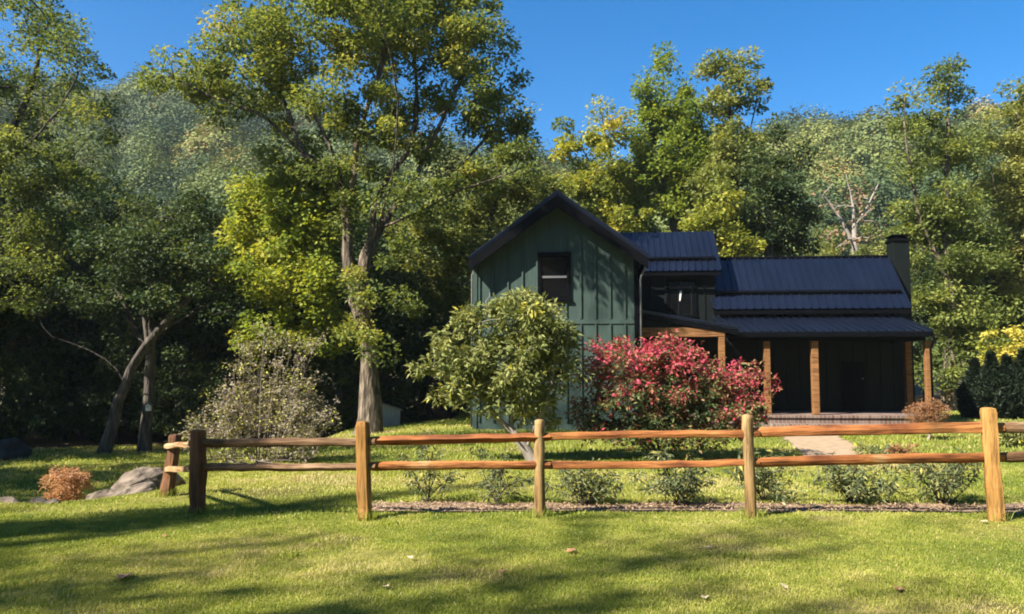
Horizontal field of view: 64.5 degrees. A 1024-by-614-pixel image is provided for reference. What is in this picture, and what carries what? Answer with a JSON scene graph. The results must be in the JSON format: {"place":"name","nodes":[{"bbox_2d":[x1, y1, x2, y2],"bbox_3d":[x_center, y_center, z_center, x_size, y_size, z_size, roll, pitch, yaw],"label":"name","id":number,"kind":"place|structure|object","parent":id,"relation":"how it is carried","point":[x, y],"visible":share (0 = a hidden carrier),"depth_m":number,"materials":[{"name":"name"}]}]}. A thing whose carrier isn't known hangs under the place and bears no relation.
{"place":"outdoors","nodes":[
{"label":"outdoors","id":0,"kind":"place"},
{"bbox_2d":[0,140,965,409],"bbox_3d":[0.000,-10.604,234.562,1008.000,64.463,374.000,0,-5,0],"label":"hills","id":1,"kind":"structure","parent":0,"point":[920,392],"depth_m":56.93,"materials":[{"name":"plant"}]},
{"bbox_2d":[0,173,84,259],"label":"woodland tree","id":2,"kind":"object","parent":1,"relation":"on","point":[47,198],"depth_m":55.55,"materials":[{"name":"green plant"}]},
{"bbox_2d":[0,59,1023,284],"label":"hillside forest","id":3,"kind":"object","parent":1,"relation":"on","point":[176,143],"visible":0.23,"depth_m":123.28,"materials":[{"name":"green plant"}]},
{"bbox_2d":[0,395,1023,613],"bbox_3d":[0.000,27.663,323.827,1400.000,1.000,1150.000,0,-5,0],"label":"lawn","id":4,"kind":"structure","parent":0,"point":[124,438],"depth_m":7.47,"materials":[{"name":"green plant"}]},
{"bbox_2d":[0,496,20,502],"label":"stone","id":5,"kind":"object","parent":4,"relation":"on","point":[7,499],"visible":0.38,"depth_m":10.68,"materials":[{"name":"grey stone"}]},
{"bbox_2d":[0,121,29,226],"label":"woodland tree","id":6,"kind":"object","parent":4,"relation":"on","point":[2,200],"visible":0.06,"depth_m":35.72,"materials":[{"name":"green plant"}]},
{"bbox_2d":[0,438,32,460],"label":"dark rock","id":7,"kind":"object","parent":4,"relation":"on","point":[13,448],"visible":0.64,"depth_m":23.68,"materials":[{"name":"grey stone"}]},
{"bbox_2d":[0,345,41,428],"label":"woodland tree","id":8,"kind":"object","parent":4,"relation":"on","point":[8,372],"visible":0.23,"depth_m":29.35,"materials":[{"name":"green plant"}]},
{"bbox_2d":[0,186,57,347],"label":"woodland tree","id":9,"kind":"object","parent":4,"relation":"on","point":[2,227],"depth_m":33.92,"materials":[{"name":"green plant"}]},
{"bbox_2d":[0,345,74,441],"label":"woodland tree","id":10,"kind":"object","parent":4,"relation":"on","point":[21,394],"visible":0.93,"depth_m":28.13,"materials":[{"name":"green plant"}]},
{"bbox_2d":[29,497,47,503],"bbox_3d":[-5.972,2.477,10.229,0.194,0.155,0.230,4,-6,-44],"label":"stone","id":11,"kind":"object","parent":4,"relation":"on","point":[38,499],"visible":0.37,"depth_m":10.19,"materials":[{"name":"grey stone"}]},
{"bbox_2d":[44,498,60,504],"bbox_3d":[-5.729,2.451,10.137,0.199,0.115,0.150,0,-5,0],"label":"stone","id":12,"kind":"object","parent":4,"relation":"on","point":[54,500],"visible":0.52,"depth_m":10.10,"materials":[{"name":"grey stone"}]},
{"bbox_2d":[0,160,121,438],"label":"woodland tree","id":13,"kind":"object","parent":4,"relation":"on","point":[16,333],"visible":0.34,"depth_m":30.41,"materials":[{"name":"green plant"}]},
{"bbox_2d":[0,136,126,420],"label":"woodland tree","id":14,"kind":"object","parent":4,"relation":"on","point":[54,199],"visible":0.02,"depth_m":41.36,"materials":[{"name":"green plant"}]},
{"bbox_2d":[37,464,95,501],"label":"weeping maple","id":15,"kind":"object","parent":4,"relation":"on","point":[69,483],"visible":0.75,"depth_m":12.31,"materials":[{"name":"orange plant"}]},
{"bbox_2d":[3,336,130,441],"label":"woodland tree","id":16,"kind":"object","parent":4,"relation":"on","point":[58,372],"visible":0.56,"depth_m":29.63,"materials":[{"name":"green plant"}]},
{"bbox_2d":[0,0,135,321],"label":"tall tree","id":17,"kind":"object","parent":4,"relation":"on","point":[57,229],"visible":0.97,"depth_m":27.40,"materials":[{"name":"green plant"}]},
{"bbox_2d":[0,179,142,435],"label":"woodland tree","id":18,"kind":"object","parent":4,"relation":"on","point":[65,332],"visible":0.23,"depth_m":31.30,"materials":[{"name":"green plant"}]},
{"bbox_2d":[28,326,144,434],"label":"woodland tree","id":19,"kind":"object","parent":4,"relation":"on","point":[84,410],"visible":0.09,"depth_m":32.38,"materials":[{"name":"green plant"}]},
{"bbox_2d":[33,185,160,427],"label":"woodland tree","id":20,"kind":"object","parent":4,"relation":"on","point":[78,323],"visible":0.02,"depth_m":35.94,"materials":[{"name":"green plant"}]},
{"bbox_2d":[58,355,160,443],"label":"woodland tree","id":21,"kind":"object","parent":4,"relation":"on","point":[113,384],"visible":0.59,"depth_m":28.89,"materials":[{"name":"green plant"}]},
{"bbox_2d":[86,481,157,499],"bbox_3d":[-5.675,2.791,11.689,1.092,0.426,0.759,-16,-4,-1],"label":"boulder","id":22,"kind":"object","parent":4,"relation":"on","point":[147,486],"visible":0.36,"depth_m":11.55,"materials":[{"name":"grey stone"}]},
{"bbox_2d":[115,572,132,578],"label":"fallen leaf","id":23,"kind":"object","parent":4,"relation":"on","point":[121,576],"visible":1,"depth_m":6.27,"materials":[{"name":"brown plant"}]},
{"bbox_2d":[61,209,211,432],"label":"woodland tree","id":24,"kind":"object","parent":4,"relation":"on","point":[109,325],"visible":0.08,"depth_m":32.34,"materials":[{"name":"green plant"}]},
{"bbox_2d":[21,210,263,453],"bbox_3d":[-11.469,0.854,25.594,7.554,7.686,4.734,0,-5,0],"label":"leaning tree","id":25,"kind":"object","parent":4,"relation":"on","point":[200,263],"visible":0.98,"depth_m":25.16,"materials":[{"name":"green plant"}]},
{"bbox_2d":[111,466,185,489],"bbox_3d":[-5.465,2.741,12.136,1.081,0.714,0.879,-13,0,-20],"label":"boulder","id":26,"kind":"object","parent":4,"relation":"on","point":[140,475],"visible":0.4,"depth_m":11.91,"materials":[{"name":"grey stone"}]},
{"bbox_2d":[59,187,254,451],"bbox_3d":[-11.568,0.274,27.456,6.524,9.020,4.300,0,-5,0],"label":"upright tree","id":27,"kind":"object","parent":4,"relation":"on","point":[193,222],"visible":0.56,"depth_m":26.61,"materials":[{"name":"green plant"}]},
{"bbox_2d":[144,402,152,410],"bbox_3d":[-11.537,3.163,25.726,0.220,0.265,0.170,0,-5,0],"label":"birdhouse","id":28,"kind":"object","parent":27,"relation":"attached to","point":[148,406],"visible":1,"depth_m":25.67,"materials":[{"name":"grey wood"}]},
{"bbox_2d":[88,325,226,437],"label":"woodland tree","id":29,"kind":"object","parent":4,"relation":"on","point":[135,434],"visible":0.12,"depth_m":31.21,"materials":[{"name":"green plant"}]},
{"bbox_2d":[116,216,213,421],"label":"woodland tree","id":30,"kind":"object","parent":4,"relation":"on","point":[194,313],"depth_m":42.27,"materials":[{"name":"green plant"}]},
{"bbox_2d":[117,340,238,444],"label":"woodland tree","id":31,"kind":"object","parent":4,"relation":"on","point":[165,398],"visible":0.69,"depth_m":28.56,"materials":[{"name":"green plant"}]},
{"bbox_2d":[97,231,271,439],"bbox_3d":[-12.308,0.748,30.850,6.233,8.714,5.974,3,-5,-34],"label":"woodland tree","id":32,"kind":"object","parent":4,"relation":"on","point":[188,326],"visible":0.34,"depth_m":29.93,"materials":[{"name":"green plant"}]},
{"bbox_2d":[156,194,269,427],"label":"woodland tree","id":33,"kind":"object","parent":4,"relation":"on","point":[219,208],"visible":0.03,"depth_m":35.82,"materials":[{"name":"green plant"}]},
{"bbox_2d":[165,356,277,438],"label":"woodland tree","id":34,"kind":"object","parent":4,"relation":"on","point":[215,385],"visible":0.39,"depth_m":27.58,"materials":[{"name":"green plant"}]},
{"bbox_2d":[163,322,341,463],"bbox_3d":[-4.451,1.607,14.329,3.125,2.593,2.435,0,-5,0],"label":"twiggy shrub","id":35,"kind":"object","parent":4,"relation":"on","point":[252,429],"visible":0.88,"depth_m":14.18,"materials":[{"name":"green plant"}]},
{"bbox_2d":[197,320,317,433],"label":"woodland tree","id":36,"kind":"object","parent":4,"relation":"on","point":[249,374],"visible":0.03,"depth_m":32.23,"materials":[{"name":"green plant"}]},
{"bbox_2d":[173,214,343,435],"bbox_3d":[-9.853,0.412,33.099,6.966,9.740,6.677,-2,-5,28],"label":"woodland tree","id":37,"kind":"object","parent":4,"relation":"on","point":[222,345],"visible":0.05,"depth_m":31.84,"materials":[{"name":"green plant"}]},
{"bbox_2d":[213,342,343,437],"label":"woodland tree","id":38,"kind":"object","parent":4,"relation":"on","point":[271,372],"visible":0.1,"depth_m":28.76,"materials":[{"name":"green plant"}]},
{"bbox_2d":[211,145,374,447],"bbox_3d":[-7.144,-0.374,26.371,5.178,10.148,5.161,0,-5,0],"label":"maple tree","id":39,"kind":"object","parent":4,"relation":"on","point":[286,216],"visible":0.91,"depth_m":25.44,"materials":[{"name":"green plant"}]},
{"bbox_2d":[237,161,379,424],"bbox_3d":[-9.775,-0.710,38.411,8.786,12.815,9.166,0,-5,-1],"label":"woodland tree","id":40,"kind":"object","parent":4,"relation":"on","point":[344,302],"visible":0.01,"depth_m":36.69,"materials":[{"name":"green plant"}]},
{"bbox_2d":[275,334,395,437],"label":"woodland tree","id":41,"kind":"object","parent":4,"relation":"on","point":[352,415],"visible":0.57,"depth_m":28.00,"materials":[{"name":"green plant"}]},
{"bbox_2d":[134,0,546,434],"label":"oak tree","id":42,"kind":"object","parent":4,"relation":"on","point":[386,33],"visible":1,"depth_m":24.38,"materials":[{"name":"green plant"}]},
{"bbox_2d":[256,211,441,430],"bbox_3d":[-6.170,0.094,30.870,6.589,9.612,6.874,-2,-5,28],"label":"woodland tree","id":43,"kind":"object","parent":4,"relation":"on","point":[360,240],"visible":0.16,"depth_m":30.39,"materials":[{"name":"green plant"}]},
{"bbox_2d":[307,313,424,425],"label":"woodland tree","id":44,"kind":"object","parent":4,"relation":"on","point":[357,392],"visible":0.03,"depth_m":32.01,"materials":[{"name":"green plant"}]},
{"bbox_2d":[326,318,443,422],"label":"woodland tree","id":45,"kind":"object","parent":4,"relation":"on","point":[389,399],"visible":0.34,"depth_m":28.58,"materials":[{"name":"green plant"}]},
{"bbox_2d":[382,402,402,426],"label":"shed","id":46,"kind":"structure","parent":4,"relation":"on","point":[391,414],"depth_m":27.01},
{"bbox_2d":[325,168,465,393],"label":"woodland tree","id":47,"kind":"object","parent":4,"relation":"on","point":[398,213],"visible":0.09,"depth_m":35.56,"materials":[{"name":"green plant"}]},
{"bbox_2d":[368,181,480,409],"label":"woodland tree","id":48,"kind":"object","parent":4,"relation":"on","point":[462,283],"visible":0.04,"depth_m":38.98,"materials":[{"name":"green plant"}]},
{"bbox_2d":[378,313,472,420],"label":"woodland tree","id":49,"kind":"object","parent":4,"relation":"on","point":[416,410],"visible":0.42,"depth_m":29.65,"materials":[{"name":"green plant"}]},
{"bbox_2d":[390,205,475,401],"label":"woodland tree","id":50,"kind":"object","parent":4,"relation":"on","point":[469,288],"depth_m":47.93,"materials":[{"name":"green plant"}]},
{"bbox_2d":[424,328,470,412],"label":"woodland tree","id":51,"kind":"object","parent":4,"relation":"on","point":[458,409],"visible":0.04,"depth_m":32.69,"materials":[{"name":"green plant"}]},
{"bbox_2d":[383,160,577,344],"bbox_3d":[-1.269,-0.690,31.587,7.860,9.620,4.354,0,-5,0],"label":"olive green tree","id":52,"kind":"object","parent":4,"relation":"on","point":[460,239],"visible":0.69,"depth_m":30.89,"materials":[{"name":"green plant"}]},
{"bbox_2d":[464,188,524,285],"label":"woodland tree","id":53,"kind":"object","parent":4,"relation":"on","point":[514,219],"visible":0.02,"depth_m":51.84,"materials":[{"name":"green plant"}]},
{"bbox_2d":[403,285,594,460],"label":"rhododendron tree","id":54,"kind":"object","parent":4,"relation":"on","point":[480,358],"visible":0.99,"depth_m":14.35,"materials":[{"name":"green plant"}]},
{"bbox_2d":[565,548,576,551],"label":"fallen leaf","id":55,"kind":"object","parent":4,"relation":"on","point":[570,549],"visible":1,"depth_m":7.21,"materials":[{"name":"plant"}]},
{"bbox_2d":[160,407,1023,522],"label":"split rail fence","id":56,"kind":"object","parent":4,"relation":"on","point":[989,428],"visible":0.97,"depth_m":8.95,"materials":[{"name":"brown wood"}]},
{"bbox_2d":[547,94,656,232],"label":"golden tree","id":57,"kind":"object","parent":4,"relation":"on","point":[589,190],"visible":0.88,"depth_m":37.32,"materials":[{"name":"green plant"}]},
{"bbox_2d":[607,40,729,231],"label":"spired tree","id":58,"kind":"object","parent":4,"relation":"on","point":[674,127],"visible":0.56,"depth_m":38.54,"materials":[{"name":"green plant"}]},
{"bbox_2d":[563,328,782,457],"bbox_3d":[2.967,1.621,14.884,4.022,2.479,2.364,0,-5,0],"label":"burning bush","id":59,"kind":"object","parent":4,"relation":"on","point":[683,398],"visible":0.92,"depth_m":14.75,"materials":[{"name":"red plant"}]},
{"bbox_2d":[372,497,1023,513],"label":"mulch bed","id":60,"kind":"object","parent":4,"relation":"on","point":[635,509],"visible":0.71,"depth_m":9.57,"materials":[{"name":"brown wood"}]},
{"bbox_2d":[397,427,469,501],"bbox_3d":[-1.018,1.953,10.014,0.788,0.921,0.859,-2,-5,27],"label":"young rhododendron","id":61,"kind":"object","parent":60,"relation":"on","point":[429,474],"visible":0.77,"depth_m":9.94,"materials":[{"name":"green plant"}]},
{"bbox_2d":[468,444,533,502],"bbox_3d":[-0.138,2.053,9.981,0.890,0.736,0.812,2,-5,-26],"label":"young rhododendron","id":62,"kind":"object","parent":60,"relation":"on","point":[498,473],"visible":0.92,"depth_m":9.92,"materials":[{"name":"green plant"}]},
{"bbox_2d":[545,457,624,503],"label":"young rhododendron","id":63,"kind":"object","parent":60,"relation":"on","point":[583,487],"visible":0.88,"depth_m":9.81,"materials":[{"name":"green plant"}]},
{"bbox_2d":[627,448,720,503],"bbox_3d":[2.046,2.065,9.828,1.171,0.681,0.886,3,-5,-29],"label":"young rhododendron","id":64,"kind":"object","parent":60,"relation":"on","point":[689,477],"visible":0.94,"depth_m":9.78,"materials":[{"name":"green plant"}]},
{"bbox_2d":[722,448,806,503],"bbox_3d":[3.138,2.051,9.939,0.864,0.729,0.955,3,-6,-37],"label":"young rhododendron","id":65,"kind":"object","parent":60,"relation":"on","point":[772,485],"visible":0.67,"depth_m":9.95,"materials":[{"name":"green plant"}]},
{"bbox_2d":[808,451,908,504],"bbox_3d":[4.224,2.093,9.920,1.214,0.658,0.882,0,-5,0],"label":"young rhododendron","id":66,"kind":"object","parent":60,"relation":"on","point":[850,489],"visible":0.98,"depth_m":9.87,"materials":[{"name":"green plant"}]},
{"bbox_2d":[887,447,982,503],"bbox_3d":[5.301,2.050,9.910,1.207,0.731,1.040,0,-5,0],"label":"young rhododendron","id":67,"kind":"object","parent":60,"relation":"on","point":[947,484],"visible":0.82,"depth_m":9.86,"materials":[{"name":"green plant"}]},
{"bbox_2d":[468,191,936,430],"bbox_3d":[6.038,0.480,25.783,13.860,6.802,8.342,0,-5,5],"label":"farmhouse","id":68,"kind":"object","parent":4,"relation":"on","point":[829,340],"visible":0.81,"depth_m":24.89,"materials":[{"name":"green wood"}]},
{"bbox_2d":[538,252,571,301],"bbox_3d":[1.185,-0.840,22.594,0.957,1.386,0.093,0,-5,5],"label":"window","id":69,"kind":"structure","parent":68,"relation":"in","point":[554,268],"depth_m":22.61,"materials":[{"name":"black glass"}]},
{"bbox_2d":[666,279,697,316],"bbox_3d":[5.375,-0.280,25.717,0.971,1.190,0.073,0,-5,5],"label":"window","id":70,"kind":"structure","parent":68,"relation":"in","point":[684,284],"depth_m":25.73,"materials":[{"name":"black glass"}]},
{"bbox_2d":[841,362,865,409],"bbox_3d":[10.560,2.437,25.065,0.693,1.496,0.068,0,-5,5],"label":"door","id":71,"kind":"structure","parent":68,"relation":"in","point":[852,373],"depth_m":25.08,"materials":[{"name":"black wood"}]},
{"bbox_2d":[661,176,767,256],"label":"sunlit tree","id":72,"kind":"object","parent":4,"relation":"on","point":[729,240],"visible":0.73,"depth_m":33.00,"materials":[{"name":"green plant"}]},
{"bbox_2d":[678,44,773,256],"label":"pale topped tree","id":73,"kind":"object","parent":4,"relation":"on","point":[724,160],"visible":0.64,"depth_m":36.27,"materials":[{"name":"green plant"}]},
{"bbox_2d":[724,112,829,256],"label":"dark round tree","id":74,"kind":"object","parent":4,"relation":"on","point":[778,197],"visible":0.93,"depth_m":34.12,"materials":[{"name":"green plant"}]},
{"bbox_2d":[806,225,860,255],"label":"woodland tree","id":75,"kind":"object","parent":4,"relation":"on","point":[827,250],"visible":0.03,"depth_m":52.04,"materials":[{"name":"green plant"}]},
{"bbox_2d":[811,175,888,255],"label":"bare tree","id":76,"kind":"object","parent":4,"relation":"on","point":[853,239],"visible":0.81,"depth_m":50.44,"materials":[{"name":"grey plant"}]},
{"bbox_2d":[849,442,881,454],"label":"garden plant","id":77,"kind":"object","parent":4,"relation":"on","point":[862,450],"visible":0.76,"depth_m":15.43,"materials":[{"name":"green plant"}]},
{"bbox_2d":[849,223,922,369],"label":"woodland tree","id":78,"kind":"object","parent":4,"relation":"on","point":[878,248],"visible":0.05,"depth_m":46.19,"materials":[{"name":"green plant"}]},
{"bbox_2d":[871,444,903,453],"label":"garden plant","id":79,"kind":"object","parent":4,"relation":"on","point":[883,449],"visible":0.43,"depth_m":15.25,"materials":[{"name":"green plant"}]},
{"bbox_2d":[884,442,921,453],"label":"garden plant","id":80,"kind":"object","parent":4,"relation":"on","point":[897,449],"visible":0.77,"depth_m":14.79,"materials":[{"name":"beige plant"}]},
{"bbox_2d":[884,254,943,376],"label":"woodland tree","id":81,"kind":"object","parent":4,"relation":"on","point":[917,347],"visible":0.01,"depth_m":40.18,"materials":[{"name":"green plant"}]},
{"bbox_2d":[901,397,951,439],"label":"weeping maple","id":82,"kind":"object","parent":4,"relation":"on","point":[929,408],"visible":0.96,"depth_m":19.22,"materials":[{"name":"orange plant"}]},
{"bbox_2d":[883,219,1004,402],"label":"woodland tree","id":83,"kind":"object","parent":4,"relation":"on","point":[922,320],"visible":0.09,"depth_m":37.09,"materials":[{"name":"green plant"}]},
{"bbox_2d":[881,52,1023,411],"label":"tall olive tree","id":84,"kind":"object","parent":4,"relation":"on","point":[942,226],"visible":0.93,"depth_m":33.01,"materials":[{"name":"green plant"}]},
{"bbox_2d":[927,201,1005,346],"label":"woodland tree","id":85,"kind":"object","parent":4,"relation":"on","point":[988,206],"depth_m":50.53,"materials":[{"name":"green plant"}]},
{"bbox_2d":[911,243,1023,374],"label":"woodland tree","id":86,"kind":"object","parent":4,"relation":"on","point":[917,350],"visible":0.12,"depth_m":36.43,"materials":[{"name":"green plant"}]},
{"bbox_2d":[953,356,991,418],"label":"evergreen shrub","id":87,"kind":"object","parent":4,"relation":"on","point":[964,394],"visible":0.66,"depth_m":27.73,"materials":[{"name":"green plant"}]},
{"bbox_2d":[931,210,1019,352],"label":"woodland tree","id":88,"kind":"object","parent":4,"relation":"on","point":[982,218],"visible":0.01,"depth_m":39.37,"materials":[{"name":"green plant"}]},
{"bbox_2d":[968,349,1018,419],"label":"evergreen shrub","id":89,"kind":"object","parent":4,"relation":"on","point":[993,376],"visible":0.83,"depth_m":27.06,"materials":[{"name":"green plant"}]},
{"bbox_2d":[964,74,1023,381],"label":"yellowing tree","id":90,"kind":"object","parent":4,"relation":"on","point":[1007,184],"visible":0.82,"depth_m":35.25,"materials":[{"name":"green plant"}]},
{"bbox_2d":[972,322,1023,365],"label":"yellow shrub","id":91,"kind":"object","parent":4,"relation":"on","point":[1017,336],"visible":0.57,"depth_m":30.67,"materials":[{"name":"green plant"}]},
{"bbox_2d":[981,230,1020,337],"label":"woodland tree","id":92,"kind":"object","parent":4,"relation":"on","point":[1004,300],"visible":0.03,"depth_m":35.94,"materials":[{"name":"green plant"}]},
{"bbox_2d":[998,418,1023,446],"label":"garden plant","id":93,"kind":"object","parent":4,"relation":"on","point":[1015,438],"visible":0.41,"depth_m":17.21,"materials":[{"name":"green plant"}]},
{"bbox_2d":[999,353,1023,415],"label":"evergreen shrub","id":94,"kind":"object","parent":4,"relation":"on","point":[1006,362],"visible":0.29,"depth_m":27.79,"materials":[{"name":"green plant"}]},
{"bbox_2d":[1007,348,1023,418],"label":"evergreen shrub","id":95,"kind":"object","parent":4,"relation":"on","point":[1017,375],"visible":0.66,"depth_m":27.25,"materials":[{"name":"green plant"}]},
{"bbox_2d":[0,0,1023,164],"label":"sky","id":96,"kind":"structure","parent":0,"point":[842,55],"materials":[{"name":"blue"}]},
{"bbox_2d":[784,436,869,455],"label":"stone path","id":97,"kind":"structure","parent":0,"point":[817,445],"depth_m":17.38,"materials":[{"name":"beige stone"}]}
]}

